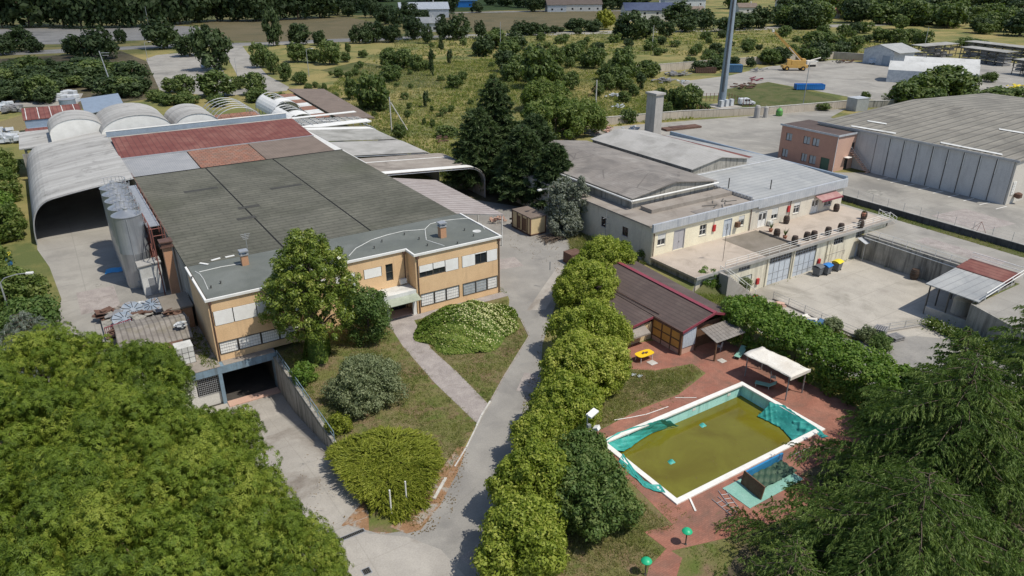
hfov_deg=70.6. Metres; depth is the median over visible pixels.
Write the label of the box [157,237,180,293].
brick flue
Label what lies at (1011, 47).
storage rack
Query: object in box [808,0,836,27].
hillside tree
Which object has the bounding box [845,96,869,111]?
plant box
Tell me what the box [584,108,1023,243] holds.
hall yard
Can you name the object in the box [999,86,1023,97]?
yard bush
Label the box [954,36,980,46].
field bush
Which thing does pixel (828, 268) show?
wheelie bin
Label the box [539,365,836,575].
pool lawn
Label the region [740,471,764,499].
board
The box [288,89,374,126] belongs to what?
dark shed
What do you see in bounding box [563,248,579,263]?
skip box
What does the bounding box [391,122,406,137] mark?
field shrub
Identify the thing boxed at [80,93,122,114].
blue grey shed
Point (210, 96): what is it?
verge bush
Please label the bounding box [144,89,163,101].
verge bush
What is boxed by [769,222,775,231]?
potted plant
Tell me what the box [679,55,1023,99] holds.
crane yard
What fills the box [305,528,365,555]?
channel drain
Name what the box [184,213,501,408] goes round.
office building
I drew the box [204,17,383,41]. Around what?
hay field
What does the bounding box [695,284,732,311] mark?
weedy bank
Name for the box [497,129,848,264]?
cream building
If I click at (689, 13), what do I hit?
dark tree
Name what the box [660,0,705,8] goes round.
farm house
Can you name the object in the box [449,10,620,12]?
farm track
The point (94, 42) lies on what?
roadside tree
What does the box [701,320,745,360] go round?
porch
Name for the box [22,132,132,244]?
tunnel hangar
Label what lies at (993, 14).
hillside tree
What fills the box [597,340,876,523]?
pool deck
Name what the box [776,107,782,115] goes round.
bottle bank
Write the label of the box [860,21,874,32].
field bush
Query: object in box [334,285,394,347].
bay bush
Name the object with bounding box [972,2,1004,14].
hillside tree
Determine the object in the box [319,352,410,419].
olive bush
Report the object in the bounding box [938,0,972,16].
hillside tree
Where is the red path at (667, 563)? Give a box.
[647,549,681,575]
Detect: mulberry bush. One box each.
[551,447,646,543]
[552,426,617,480]
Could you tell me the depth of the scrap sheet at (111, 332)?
74.75 m
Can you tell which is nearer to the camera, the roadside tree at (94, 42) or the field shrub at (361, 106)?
the field shrub at (361, 106)
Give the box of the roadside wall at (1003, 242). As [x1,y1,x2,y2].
[841,189,1023,251]
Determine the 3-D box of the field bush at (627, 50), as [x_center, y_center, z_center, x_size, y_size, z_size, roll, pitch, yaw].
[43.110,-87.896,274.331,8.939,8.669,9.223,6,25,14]
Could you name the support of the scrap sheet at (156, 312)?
on the scrap plinth
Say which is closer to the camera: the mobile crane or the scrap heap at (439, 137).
the scrap heap at (439, 137)
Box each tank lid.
[112,312,132,323]
[121,301,144,312]
[142,298,161,310]
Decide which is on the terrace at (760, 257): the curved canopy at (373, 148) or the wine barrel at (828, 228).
the wine barrel at (828, 228)
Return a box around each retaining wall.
[273,358,356,494]
[859,229,967,281]
[964,304,1023,356]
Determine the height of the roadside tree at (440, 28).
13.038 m
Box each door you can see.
[148,277,158,293]
[385,263,392,280]
[391,304,405,310]
[522,218,525,230]
[672,228,685,250]
[722,218,732,236]
[757,210,767,226]
[766,252,791,284]
[792,245,816,276]
[810,198,818,212]
[819,157,829,170]
[881,55,889,65]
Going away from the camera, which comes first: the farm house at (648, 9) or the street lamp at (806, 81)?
the street lamp at (806, 81)
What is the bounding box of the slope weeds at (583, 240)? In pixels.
[571,235,646,264]
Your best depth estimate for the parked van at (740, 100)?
197.86 m
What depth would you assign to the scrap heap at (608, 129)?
166.62 m
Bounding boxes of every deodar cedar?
[713,534,834,575]
[714,461,1023,575]
[781,350,1023,568]
[878,304,1023,504]
[890,325,998,434]
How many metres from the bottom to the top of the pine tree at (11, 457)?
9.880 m
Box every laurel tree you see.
[470,488,570,575]
[483,435,573,508]
[508,409,568,458]
[522,367,605,444]
[538,327,632,400]
[543,297,635,346]
[551,254,620,309]
[577,234,638,265]
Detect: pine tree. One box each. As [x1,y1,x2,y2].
[0,321,113,387]
[0,359,37,429]
[0,378,107,509]
[0,429,133,568]
[0,443,42,530]
[0,531,118,575]
[4,367,121,448]
[19,477,191,575]
[43,378,216,472]
[64,504,269,575]
[72,338,195,413]
[102,405,233,505]
[115,430,284,545]
[149,494,309,575]
[176,403,268,484]
[200,473,304,569]
[217,498,353,575]
[264,556,343,575]
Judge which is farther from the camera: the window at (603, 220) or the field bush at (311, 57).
the field bush at (311, 57)
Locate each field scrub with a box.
[312,81,318,87]
[351,67,359,75]
[357,61,363,67]
[400,92,408,99]
[403,110,410,117]
[437,74,444,80]
[439,107,448,112]
[448,105,454,111]
[459,37,466,45]
[467,98,473,104]
[489,73,497,78]
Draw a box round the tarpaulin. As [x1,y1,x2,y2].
[105,267,122,273]
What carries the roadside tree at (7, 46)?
on the ground at (26, 254)
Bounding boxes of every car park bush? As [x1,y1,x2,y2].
[160,77,174,92]
[169,74,197,94]
[193,69,236,95]
[231,76,243,89]
[240,71,266,90]
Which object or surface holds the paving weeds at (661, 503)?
on the pool deck
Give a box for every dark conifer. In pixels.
[443,106,503,191]
[469,78,520,160]
[486,124,544,203]
[516,112,557,149]
[524,141,573,210]
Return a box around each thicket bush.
[8,77,35,100]
[14,86,32,101]
[23,74,60,98]
[32,85,56,103]
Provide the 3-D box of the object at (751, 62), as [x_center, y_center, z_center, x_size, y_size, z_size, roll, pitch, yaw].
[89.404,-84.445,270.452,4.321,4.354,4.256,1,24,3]
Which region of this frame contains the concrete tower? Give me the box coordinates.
[644,91,665,134]
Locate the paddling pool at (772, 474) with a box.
[722,453,802,507]
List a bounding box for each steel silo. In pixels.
[99,176,126,252]
[102,182,130,260]
[104,188,133,268]
[107,194,137,277]
[110,201,150,288]
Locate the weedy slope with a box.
[569,233,644,264]
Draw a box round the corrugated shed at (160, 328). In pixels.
[113,311,192,347]
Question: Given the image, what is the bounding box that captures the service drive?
[774,336,1020,437]
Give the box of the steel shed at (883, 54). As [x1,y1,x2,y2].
[862,43,921,65]
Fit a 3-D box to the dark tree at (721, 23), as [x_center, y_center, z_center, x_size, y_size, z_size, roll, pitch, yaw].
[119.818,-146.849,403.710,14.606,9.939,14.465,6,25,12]
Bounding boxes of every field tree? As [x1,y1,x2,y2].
[344,76,359,99]
[351,69,389,109]
[518,43,561,84]
[610,50,639,78]
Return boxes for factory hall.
[133,149,455,325]
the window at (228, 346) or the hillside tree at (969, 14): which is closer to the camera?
the window at (228, 346)
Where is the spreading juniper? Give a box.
[324,423,446,524]
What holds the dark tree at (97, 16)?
on the ground at (26, 254)
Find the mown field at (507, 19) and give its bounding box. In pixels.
[446,11,620,30]
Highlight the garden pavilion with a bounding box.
[549,261,730,355]
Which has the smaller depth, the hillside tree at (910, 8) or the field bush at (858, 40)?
the field bush at (858, 40)
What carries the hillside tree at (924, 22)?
on the ground at (26, 254)
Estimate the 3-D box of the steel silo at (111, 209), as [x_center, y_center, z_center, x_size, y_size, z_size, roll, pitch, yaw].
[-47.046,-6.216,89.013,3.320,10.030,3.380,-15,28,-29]
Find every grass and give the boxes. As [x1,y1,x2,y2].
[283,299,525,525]
[327,58,699,184]
[359,27,924,65]
[556,487,674,575]
[564,466,660,574]
[593,365,702,426]
[598,365,701,427]
[687,444,1012,575]
[727,82,841,107]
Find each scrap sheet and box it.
[92,306,114,320]
[103,308,124,319]
[106,327,115,338]
[114,301,129,308]
[130,309,152,317]
[130,312,152,319]
[149,309,162,315]
[162,308,182,314]
[174,321,186,327]
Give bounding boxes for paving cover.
[647,360,657,364]
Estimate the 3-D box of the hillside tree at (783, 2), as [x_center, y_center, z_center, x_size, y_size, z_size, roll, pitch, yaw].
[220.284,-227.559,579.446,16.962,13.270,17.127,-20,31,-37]
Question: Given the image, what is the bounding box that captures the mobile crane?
[772,30,807,70]
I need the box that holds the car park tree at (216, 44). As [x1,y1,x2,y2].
[187,24,233,69]
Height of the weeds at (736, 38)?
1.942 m
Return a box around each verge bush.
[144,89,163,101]
[152,92,165,102]
[158,93,175,105]
[175,94,192,104]
[177,90,193,95]
[179,94,195,103]
[189,94,200,102]
[205,93,223,101]
[210,96,229,106]
[243,86,259,99]
[244,91,256,101]
[250,89,270,101]
[271,91,285,98]
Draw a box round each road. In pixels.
[0,23,891,55]
[840,203,1023,324]
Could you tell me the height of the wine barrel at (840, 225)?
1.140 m
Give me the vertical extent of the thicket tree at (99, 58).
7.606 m
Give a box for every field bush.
[285,41,310,61]
[304,47,318,62]
[315,39,341,64]
[332,68,343,76]
[340,51,350,61]
[344,70,353,77]
[345,43,350,51]
[358,49,368,57]
[379,47,397,64]
[379,63,402,80]
[388,48,412,67]
[407,53,424,70]
[421,59,428,69]
[428,49,433,74]
[438,36,443,50]
[446,49,451,62]
[446,74,464,87]
[458,70,467,79]
[470,42,479,55]
[473,35,494,56]
[484,29,505,47]
[495,49,516,69]
[497,40,522,61]
[499,61,520,80]
[502,35,520,46]
[504,30,527,48]
[506,66,520,79]
[507,54,525,66]
[523,43,544,51]
[541,62,566,81]
[548,45,566,65]
[560,70,579,89]
[562,56,575,67]
[564,42,584,60]
[578,51,593,67]
[583,44,607,67]
[595,61,612,75]
[599,73,616,89]
[607,63,632,86]
[613,45,636,59]
[617,77,634,89]
[777,25,792,36]
[798,30,825,46]
[816,24,831,33]
[823,33,848,43]
[848,35,865,52]
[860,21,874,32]
[871,27,887,41]
[885,28,908,42]
[891,15,909,28]
[900,28,919,41]
[911,30,934,43]
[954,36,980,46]
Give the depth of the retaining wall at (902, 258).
99.86 m
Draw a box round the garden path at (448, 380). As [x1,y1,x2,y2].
[389,316,487,421]
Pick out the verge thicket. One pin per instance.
(123, 56)
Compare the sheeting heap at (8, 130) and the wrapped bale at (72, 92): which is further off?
the wrapped bale at (72, 92)
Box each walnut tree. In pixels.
[519,75,573,108]
[520,91,590,139]
[551,96,608,135]
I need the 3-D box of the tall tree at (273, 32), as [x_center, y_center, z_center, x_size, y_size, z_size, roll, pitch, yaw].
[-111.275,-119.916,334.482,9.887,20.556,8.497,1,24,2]
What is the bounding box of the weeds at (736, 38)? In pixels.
[394,28,922,60]
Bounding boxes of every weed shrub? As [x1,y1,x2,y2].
[637,250,645,259]
[698,265,716,287]
[713,277,721,288]
[739,277,753,289]
[823,315,843,330]
[853,324,878,343]
[867,331,893,353]
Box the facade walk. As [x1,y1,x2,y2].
[407,292,506,320]
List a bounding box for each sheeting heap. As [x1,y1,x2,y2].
[0,101,13,110]
[0,103,22,112]
[0,127,18,138]
[0,133,18,142]
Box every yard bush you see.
[591,81,604,95]
[617,91,631,101]
[617,108,638,121]
[628,84,639,95]
[636,71,646,89]
[655,87,667,98]
[663,101,673,111]
[666,86,682,107]
[675,83,703,109]
[698,103,710,109]
[815,103,831,110]
[861,91,871,98]
[881,79,921,102]
[902,73,949,96]
[910,86,946,99]
[919,64,976,95]
[947,74,982,95]
[961,90,990,94]
[979,71,999,81]
[982,85,1022,94]
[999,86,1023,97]
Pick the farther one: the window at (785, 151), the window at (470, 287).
the window at (785, 151)
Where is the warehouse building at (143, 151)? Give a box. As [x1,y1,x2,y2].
[105,112,333,185]
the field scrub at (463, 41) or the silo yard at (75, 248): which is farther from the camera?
the field scrub at (463, 41)
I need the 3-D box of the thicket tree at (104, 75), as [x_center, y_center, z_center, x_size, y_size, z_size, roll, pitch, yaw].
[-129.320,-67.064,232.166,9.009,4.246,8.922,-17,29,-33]
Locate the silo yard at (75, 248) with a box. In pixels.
[33,181,195,440]
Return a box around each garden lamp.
[641,556,651,575]
[682,527,692,544]
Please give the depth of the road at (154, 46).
356.56 m
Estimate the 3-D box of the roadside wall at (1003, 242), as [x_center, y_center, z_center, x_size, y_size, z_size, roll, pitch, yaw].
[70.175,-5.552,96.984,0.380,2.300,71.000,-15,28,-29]
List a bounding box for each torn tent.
[255,92,303,122]
[271,105,314,122]
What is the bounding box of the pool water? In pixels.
[618,395,791,497]
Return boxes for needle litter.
[391,447,464,532]
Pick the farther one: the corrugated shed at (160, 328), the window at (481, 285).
the window at (481, 285)
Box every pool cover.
[606,419,677,450]
[619,454,664,491]
[758,402,828,439]
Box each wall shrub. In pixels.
[289,360,318,385]
[323,411,353,435]
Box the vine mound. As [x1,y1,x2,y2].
[413,299,518,354]
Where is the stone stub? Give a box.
[753,105,768,117]
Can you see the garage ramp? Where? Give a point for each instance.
(293, 439)
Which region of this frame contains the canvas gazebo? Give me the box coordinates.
[744,346,810,400]
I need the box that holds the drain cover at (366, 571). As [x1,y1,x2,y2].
[361,567,372,575]
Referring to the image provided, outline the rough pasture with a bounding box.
[350,0,526,14]
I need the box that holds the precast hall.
[817,93,1023,204]
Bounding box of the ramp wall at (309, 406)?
[274,350,335,442]
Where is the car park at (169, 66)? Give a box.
[146,53,231,93]
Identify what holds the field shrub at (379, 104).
on the ground at (26, 254)
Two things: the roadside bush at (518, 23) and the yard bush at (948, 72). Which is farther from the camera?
the roadside bush at (518, 23)
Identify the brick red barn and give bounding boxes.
[21,104,80,148]
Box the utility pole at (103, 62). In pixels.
[99,51,108,76]
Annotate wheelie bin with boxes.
[812,264,825,276]
[823,262,833,275]
[831,259,843,271]
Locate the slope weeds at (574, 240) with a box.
[568,231,645,263]
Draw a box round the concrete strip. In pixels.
[527,267,562,310]
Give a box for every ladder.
[712,497,736,514]
[719,489,739,508]
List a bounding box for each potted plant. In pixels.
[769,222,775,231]
[783,228,789,238]
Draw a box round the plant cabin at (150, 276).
[135,256,165,295]
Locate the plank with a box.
[689,498,696,510]
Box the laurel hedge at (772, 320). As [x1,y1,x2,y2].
[712,294,922,413]
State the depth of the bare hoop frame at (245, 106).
153.21 m
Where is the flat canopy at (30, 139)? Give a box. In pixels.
[19,129,50,153]
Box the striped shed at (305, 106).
[273,93,330,125]
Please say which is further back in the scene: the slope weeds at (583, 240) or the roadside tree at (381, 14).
the roadside tree at (381, 14)
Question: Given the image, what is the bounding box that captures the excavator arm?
[806,57,820,66]
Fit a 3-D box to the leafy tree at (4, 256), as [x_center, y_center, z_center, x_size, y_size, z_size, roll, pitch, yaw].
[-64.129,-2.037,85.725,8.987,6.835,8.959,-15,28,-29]
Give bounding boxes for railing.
[104,319,131,335]
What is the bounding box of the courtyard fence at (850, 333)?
[772,292,921,336]
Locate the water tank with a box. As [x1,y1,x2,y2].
[58,98,75,104]
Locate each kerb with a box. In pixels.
[433,477,446,499]
[454,426,476,466]
[476,401,490,426]
[490,319,528,400]
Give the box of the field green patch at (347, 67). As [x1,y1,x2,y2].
[321,62,443,87]
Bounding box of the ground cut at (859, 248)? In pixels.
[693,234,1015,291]
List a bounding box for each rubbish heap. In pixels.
[776,301,785,307]
[802,314,817,322]
[807,318,824,325]
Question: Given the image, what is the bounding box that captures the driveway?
[332,200,568,575]
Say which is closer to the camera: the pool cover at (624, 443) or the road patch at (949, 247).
the pool cover at (624, 443)
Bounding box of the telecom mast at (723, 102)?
[709,0,741,108]
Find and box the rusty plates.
[661,124,701,130]
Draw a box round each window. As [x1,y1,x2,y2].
[213,308,233,325]
[219,338,238,354]
[232,302,256,320]
[238,332,261,349]
[256,301,274,315]
[261,329,279,343]
[280,326,296,338]
[363,266,381,278]
[419,263,432,277]
[421,291,434,306]
[433,260,444,274]
[434,288,446,302]
[445,257,457,271]
[446,285,459,299]
[462,253,474,267]
[463,281,475,295]
[475,251,485,264]
[476,278,486,292]
[486,248,496,261]
[487,275,497,289]
[601,217,605,227]
[621,226,627,237]
[657,233,665,246]
[699,224,706,236]
[738,265,749,271]
[739,215,744,225]
[771,207,778,219]
[782,148,787,156]
[786,133,791,140]
[792,202,799,214]
[801,153,806,161]
[803,136,810,144]
[809,155,815,164]
[812,138,819,146]
[823,201,831,206]
[834,236,843,244]
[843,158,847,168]
[856,230,863,237]
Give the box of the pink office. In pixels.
[778,120,869,173]
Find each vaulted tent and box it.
[47,110,100,141]
[96,103,170,133]
[164,104,216,123]
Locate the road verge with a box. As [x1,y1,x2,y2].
[842,201,1023,256]
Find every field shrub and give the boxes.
[356,97,373,108]
[375,98,388,109]
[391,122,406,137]
[406,102,412,108]
[422,90,428,106]
[429,118,435,127]
[435,125,457,136]
[537,32,545,38]
[543,41,550,47]
[552,35,567,43]
[578,39,590,49]
[592,41,604,48]
[607,32,621,42]
[623,38,633,46]
[643,38,658,50]
[648,37,657,44]
[653,48,662,55]
[657,36,667,44]
[669,40,680,46]
[683,56,695,61]
[687,46,699,55]
[694,43,702,51]
[699,54,707,60]
[700,30,712,38]
[702,49,716,53]
[704,51,712,56]
[705,37,712,43]
[708,43,722,51]
[717,29,726,37]
[740,40,754,51]
[741,38,757,45]
[755,44,762,49]
[790,44,798,49]
[791,35,802,41]
[801,41,815,49]
[836,24,850,36]
[847,30,856,36]
[849,21,862,33]
[862,34,872,41]
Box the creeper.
[917,315,1021,367]
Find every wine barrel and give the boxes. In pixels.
[773,228,779,236]
[783,215,789,223]
[791,235,798,244]
[803,231,810,240]
[811,230,817,239]
[825,226,831,235]
[833,203,839,211]
[838,223,844,231]
[857,220,864,228]
[861,211,867,219]
[910,268,919,279]
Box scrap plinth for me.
[101,318,116,344]
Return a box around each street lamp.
[0,271,33,305]
[803,61,817,103]
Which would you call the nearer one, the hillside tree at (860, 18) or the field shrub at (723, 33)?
the field shrub at (723, 33)
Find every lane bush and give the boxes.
[248,41,268,67]
[264,51,280,73]
[278,62,291,81]
[290,70,307,84]
[304,83,312,88]
[322,83,327,90]
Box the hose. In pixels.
[615,406,667,419]
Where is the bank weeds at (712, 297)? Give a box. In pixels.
[696,292,747,305]
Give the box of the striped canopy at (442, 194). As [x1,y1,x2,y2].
[393,178,503,245]
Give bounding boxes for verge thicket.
[0,51,157,108]
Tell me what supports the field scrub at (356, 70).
on the field green patch at (347, 67)
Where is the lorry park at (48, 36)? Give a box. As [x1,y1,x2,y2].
[0,26,199,43]
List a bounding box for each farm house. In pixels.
[397,0,449,17]
[416,15,440,31]
[458,0,476,6]
[545,0,566,11]
[566,0,602,10]
[620,0,674,20]
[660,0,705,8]
[692,4,704,11]
[735,1,756,12]
[834,8,839,17]
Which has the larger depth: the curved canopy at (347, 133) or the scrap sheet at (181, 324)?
the curved canopy at (347, 133)
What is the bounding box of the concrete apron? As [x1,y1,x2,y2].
[275,526,464,575]
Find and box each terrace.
[644,471,830,550]
[650,206,890,291]
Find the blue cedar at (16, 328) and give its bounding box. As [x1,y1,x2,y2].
[0,310,74,377]
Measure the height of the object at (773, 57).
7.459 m
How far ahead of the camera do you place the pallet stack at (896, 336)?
82.42 m
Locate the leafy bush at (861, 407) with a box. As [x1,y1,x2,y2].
[853,381,918,436]
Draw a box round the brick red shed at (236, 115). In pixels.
[213,111,258,118]
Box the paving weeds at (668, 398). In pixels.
[638,366,702,413]
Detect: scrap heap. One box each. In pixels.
[436,135,448,142]
[489,215,506,221]
[595,126,613,133]
[605,93,618,96]
[622,125,639,129]
[651,77,676,82]
[664,70,691,75]
[730,82,756,88]
[839,59,854,62]
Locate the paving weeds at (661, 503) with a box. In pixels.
[616,457,690,520]
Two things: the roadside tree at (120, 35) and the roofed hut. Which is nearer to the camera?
the roofed hut
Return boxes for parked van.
[738,98,754,105]
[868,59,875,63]
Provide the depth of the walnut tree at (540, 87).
187.37 m
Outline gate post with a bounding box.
[389,490,391,512]
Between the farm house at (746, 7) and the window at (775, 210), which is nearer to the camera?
the window at (775, 210)
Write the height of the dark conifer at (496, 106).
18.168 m
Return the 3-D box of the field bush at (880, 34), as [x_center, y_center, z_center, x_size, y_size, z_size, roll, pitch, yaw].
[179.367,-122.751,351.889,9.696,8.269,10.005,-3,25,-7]
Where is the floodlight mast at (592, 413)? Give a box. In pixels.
[586,408,599,431]
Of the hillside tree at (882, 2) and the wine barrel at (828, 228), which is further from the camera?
the hillside tree at (882, 2)
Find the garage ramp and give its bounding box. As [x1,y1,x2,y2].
[205,393,368,536]
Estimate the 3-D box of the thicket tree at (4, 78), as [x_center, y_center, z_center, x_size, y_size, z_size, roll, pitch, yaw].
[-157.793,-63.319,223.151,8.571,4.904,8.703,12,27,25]
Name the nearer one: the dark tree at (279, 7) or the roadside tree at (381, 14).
the roadside tree at (381, 14)
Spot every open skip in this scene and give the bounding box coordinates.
[695,67,716,72]
[794,83,825,89]
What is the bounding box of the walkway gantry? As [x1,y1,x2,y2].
[127,173,167,295]
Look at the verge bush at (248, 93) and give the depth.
202.52 m
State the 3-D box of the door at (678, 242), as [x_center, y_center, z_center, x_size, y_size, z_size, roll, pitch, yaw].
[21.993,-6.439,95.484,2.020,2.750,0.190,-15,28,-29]
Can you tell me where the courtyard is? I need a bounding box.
[749,256,991,348]
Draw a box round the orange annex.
[158,291,194,327]
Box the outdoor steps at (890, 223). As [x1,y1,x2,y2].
[878,209,896,225]
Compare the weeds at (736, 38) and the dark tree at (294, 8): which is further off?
the dark tree at (294, 8)
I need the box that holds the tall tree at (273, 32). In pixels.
[261,5,282,45]
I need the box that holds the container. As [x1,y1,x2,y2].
[729,64,742,72]
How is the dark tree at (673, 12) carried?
on the ground at (26, 254)
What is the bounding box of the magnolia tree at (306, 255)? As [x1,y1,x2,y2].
[254,227,361,363]
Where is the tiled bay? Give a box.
[173,340,196,363]
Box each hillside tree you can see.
[723,0,749,7]
[770,3,797,19]
[770,4,798,26]
[777,0,789,4]
[787,1,818,28]
[791,4,824,28]
[792,0,812,4]
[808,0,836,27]
[823,0,839,7]
[837,0,850,16]
[840,0,872,22]
[847,6,865,22]
[849,0,881,19]
[865,3,899,24]
[877,0,896,5]
[881,7,899,23]
[892,0,906,8]
[895,0,933,25]
[913,17,931,25]
[918,3,943,24]
[926,0,950,3]
[928,1,969,28]
[931,3,973,25]
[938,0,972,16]
[968,14,990,28]
[969,0,976,6]
[969,17,995,32]
[972,0,1015,6]
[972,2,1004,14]
[974,22,996,33]
[979,10,1009,27]
[992,19,1002,31]
[1001,9,1021,30]
[1001,9,1023,35]
[1003,5,1023,11]
[1005,0,1023,8]
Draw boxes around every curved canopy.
[303,126,407,156]
[330,140,439,181]
[359,153,485,197]
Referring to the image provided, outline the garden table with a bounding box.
[635,349,653,359]
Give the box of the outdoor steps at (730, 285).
[718,266,755,296]
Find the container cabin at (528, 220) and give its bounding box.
[512,206,545,235]
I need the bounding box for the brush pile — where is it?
[536,234,564,244]
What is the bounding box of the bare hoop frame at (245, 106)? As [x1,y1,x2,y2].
[203,98,259,117]
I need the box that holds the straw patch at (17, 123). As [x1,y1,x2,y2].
[0,115,27,130]
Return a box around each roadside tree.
[0,34,16,55]
[2,24,37,51]
[24,39,44,52]
[59,39,76,54]
[61,34,92,56]
[79,24,119,58]
[113,28,126,43]
[138,15,179,48]
[172,34,194,55]
[200,24,210,33]
[287,22,310,43]
[311,30,325,44]
[340,0,355,16]
[348,24,361,43]
[358,23,372,43]
[361,0,377,17]
[364,20,388,42]
[373,3,394,23]
[381,24,402,41]
[387,8,403,26]
[398,1,417,16]
[402,15,423,39]
[408,8,429,17]
[419,10,429,16]
[420,23,433,43]
[435,16,449,38]
[443,0,459,12]
[445,12,471,39]
[470,1,483,12]
[474,20,486,35]
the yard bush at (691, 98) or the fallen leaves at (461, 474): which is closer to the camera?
the fallen leaves at (461, 474)
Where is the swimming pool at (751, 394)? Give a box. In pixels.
[606,382,824,504]
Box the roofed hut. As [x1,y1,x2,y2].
[923,252,1023,328]
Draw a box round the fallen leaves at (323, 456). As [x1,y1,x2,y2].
[295,213,568,522]
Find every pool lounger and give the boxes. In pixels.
[734,345,746,358]
[755,380,776,388]
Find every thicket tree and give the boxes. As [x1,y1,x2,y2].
[0,54,46,69]
[0,58,46,67]
[0,67,17,81]
[0,75,12,81]
[0,78,17,98]
[0,89,11,100]
[1,65,19,79]
[8,65,49,78]
[23,73,65,84]
[27,68,62,79]
[43,57,55,67]
[54,80,67,90]
[55,61,87,75]
[61,65,102,82]
[63,75,86,86]
[65,55,95,62]
[77,58,108,69]
[79,66,111,76]
[81,57,109,64]
[81,76,100,90]
[91,76,118,95]
[93,73,122,77]
[104,76,139,93]
[105,61,132,72]
[111,60,153,77]
[113,82,145,96]
[116,74,147,86]
[131,76,152,93]
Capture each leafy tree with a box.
[0,147,23,176]
[0,164,23,201]
[0,189,19,208]
[0,200,27,244]
[0,243,14,277]
[0,266,51,320]
[0,293,63,339]
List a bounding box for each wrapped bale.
[55,93,61,101]
[68,90,77,93]
[73,94,80,101]
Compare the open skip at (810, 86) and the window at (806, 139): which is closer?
the window at (806, 139)
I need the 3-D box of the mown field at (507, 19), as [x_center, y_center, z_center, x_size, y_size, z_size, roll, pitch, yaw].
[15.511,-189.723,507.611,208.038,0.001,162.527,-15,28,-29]
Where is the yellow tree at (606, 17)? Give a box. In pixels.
[595,9,615,28]
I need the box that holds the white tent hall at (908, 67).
[886,56,980,85]
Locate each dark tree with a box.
[0,0,12,27]
[0,0,52,26]
[34,0,73,26]
[51,0,95,27]
[77,0,120,27]
[96,0,139,27]
[112,0,161,26]
[140,0,179,22]
[159,0,199,23]
[181,0,214,21]
[207,0,228,20]
[219,0,251,20]
[236,0,274,20]
[268,0,288,18]
[280,0,314,18]
[303,0,339,17]
[330,0,346,14]
[346,0,363,12]
[484,0,499,4]
[497,0,512,5]
[512,0,530,7]
[523,0,545,11]
[602,0,617,9]
[607,0,630,8]
[612,26,622,36]
[614,9,649,39]
[631,0,651,1]
[640,18,656,37]
[647,15,664,29]
[656,19,676,36]
[662,0,692,22]
[675,16,698,31]
[682,8,707,16]
[692,8,716,29]
[714,16,740,31]
[735,11,755,28]
[749,5,774,27]
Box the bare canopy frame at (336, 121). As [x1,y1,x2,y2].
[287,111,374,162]
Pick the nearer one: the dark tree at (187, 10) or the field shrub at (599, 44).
the field shrub at (599, 44)
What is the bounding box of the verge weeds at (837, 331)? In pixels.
[746,320,861,340]
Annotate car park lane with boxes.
[198,46,288,95]
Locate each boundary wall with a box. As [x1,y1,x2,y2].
[588,100,846,126]
[636,52,863,71]
[868,98,911,107]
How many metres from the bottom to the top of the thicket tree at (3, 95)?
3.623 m
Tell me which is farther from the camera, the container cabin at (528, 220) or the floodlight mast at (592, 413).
the container cabin at (528, 220)
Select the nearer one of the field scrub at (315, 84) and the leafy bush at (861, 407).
the leafy bush at (861, 407)
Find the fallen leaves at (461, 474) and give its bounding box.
[413,318,547,535]
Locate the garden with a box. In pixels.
[275,296,527,532]
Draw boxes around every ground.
[0,0,1023,545]
[15,93,82,106]
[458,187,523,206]
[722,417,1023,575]
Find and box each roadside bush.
[513,20,527,29]
[513,23,530,33]
[523,21,542,34]
[535,23,549,33]
[549,25,558,32]
[563,18,584,30]
[568,18,588,31]
[574,27,582,33]
[583,19,602,31]
[587,24,599,31]
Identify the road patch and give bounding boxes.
[76,285,119,314]
[460,540,512,574]
[500,257,522,269]
[516,372,538,392]
[865,189,886,195]
[916,237,1007,265]
[932,209,1014,230]
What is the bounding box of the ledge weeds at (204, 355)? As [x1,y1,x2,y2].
[191,325,218,367]
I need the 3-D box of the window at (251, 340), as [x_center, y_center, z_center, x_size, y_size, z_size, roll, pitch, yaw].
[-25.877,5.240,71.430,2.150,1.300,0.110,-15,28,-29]
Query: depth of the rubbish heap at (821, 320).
85.26 m
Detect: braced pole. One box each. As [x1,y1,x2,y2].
[389,97,407,129]
[588,80,596,99]
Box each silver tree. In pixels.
[543,175,591,225]
[547,206,584,239]
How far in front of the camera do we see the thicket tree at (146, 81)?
215.76 m
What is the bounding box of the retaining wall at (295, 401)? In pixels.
[273,358,356,494]
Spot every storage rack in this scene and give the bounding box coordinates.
[911,42,959,57]
[959,46,1018,66]
[963,40,1023,60]
[1011,58,1023,75]
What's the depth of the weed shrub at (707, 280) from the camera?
88.91 m
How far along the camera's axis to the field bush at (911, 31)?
349.54 m
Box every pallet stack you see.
[874,324,888,335]
[887,332,904,341]
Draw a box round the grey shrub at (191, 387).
[181,376,197,405]
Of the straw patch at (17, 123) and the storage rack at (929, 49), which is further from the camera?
the storage rack at (929, 49)

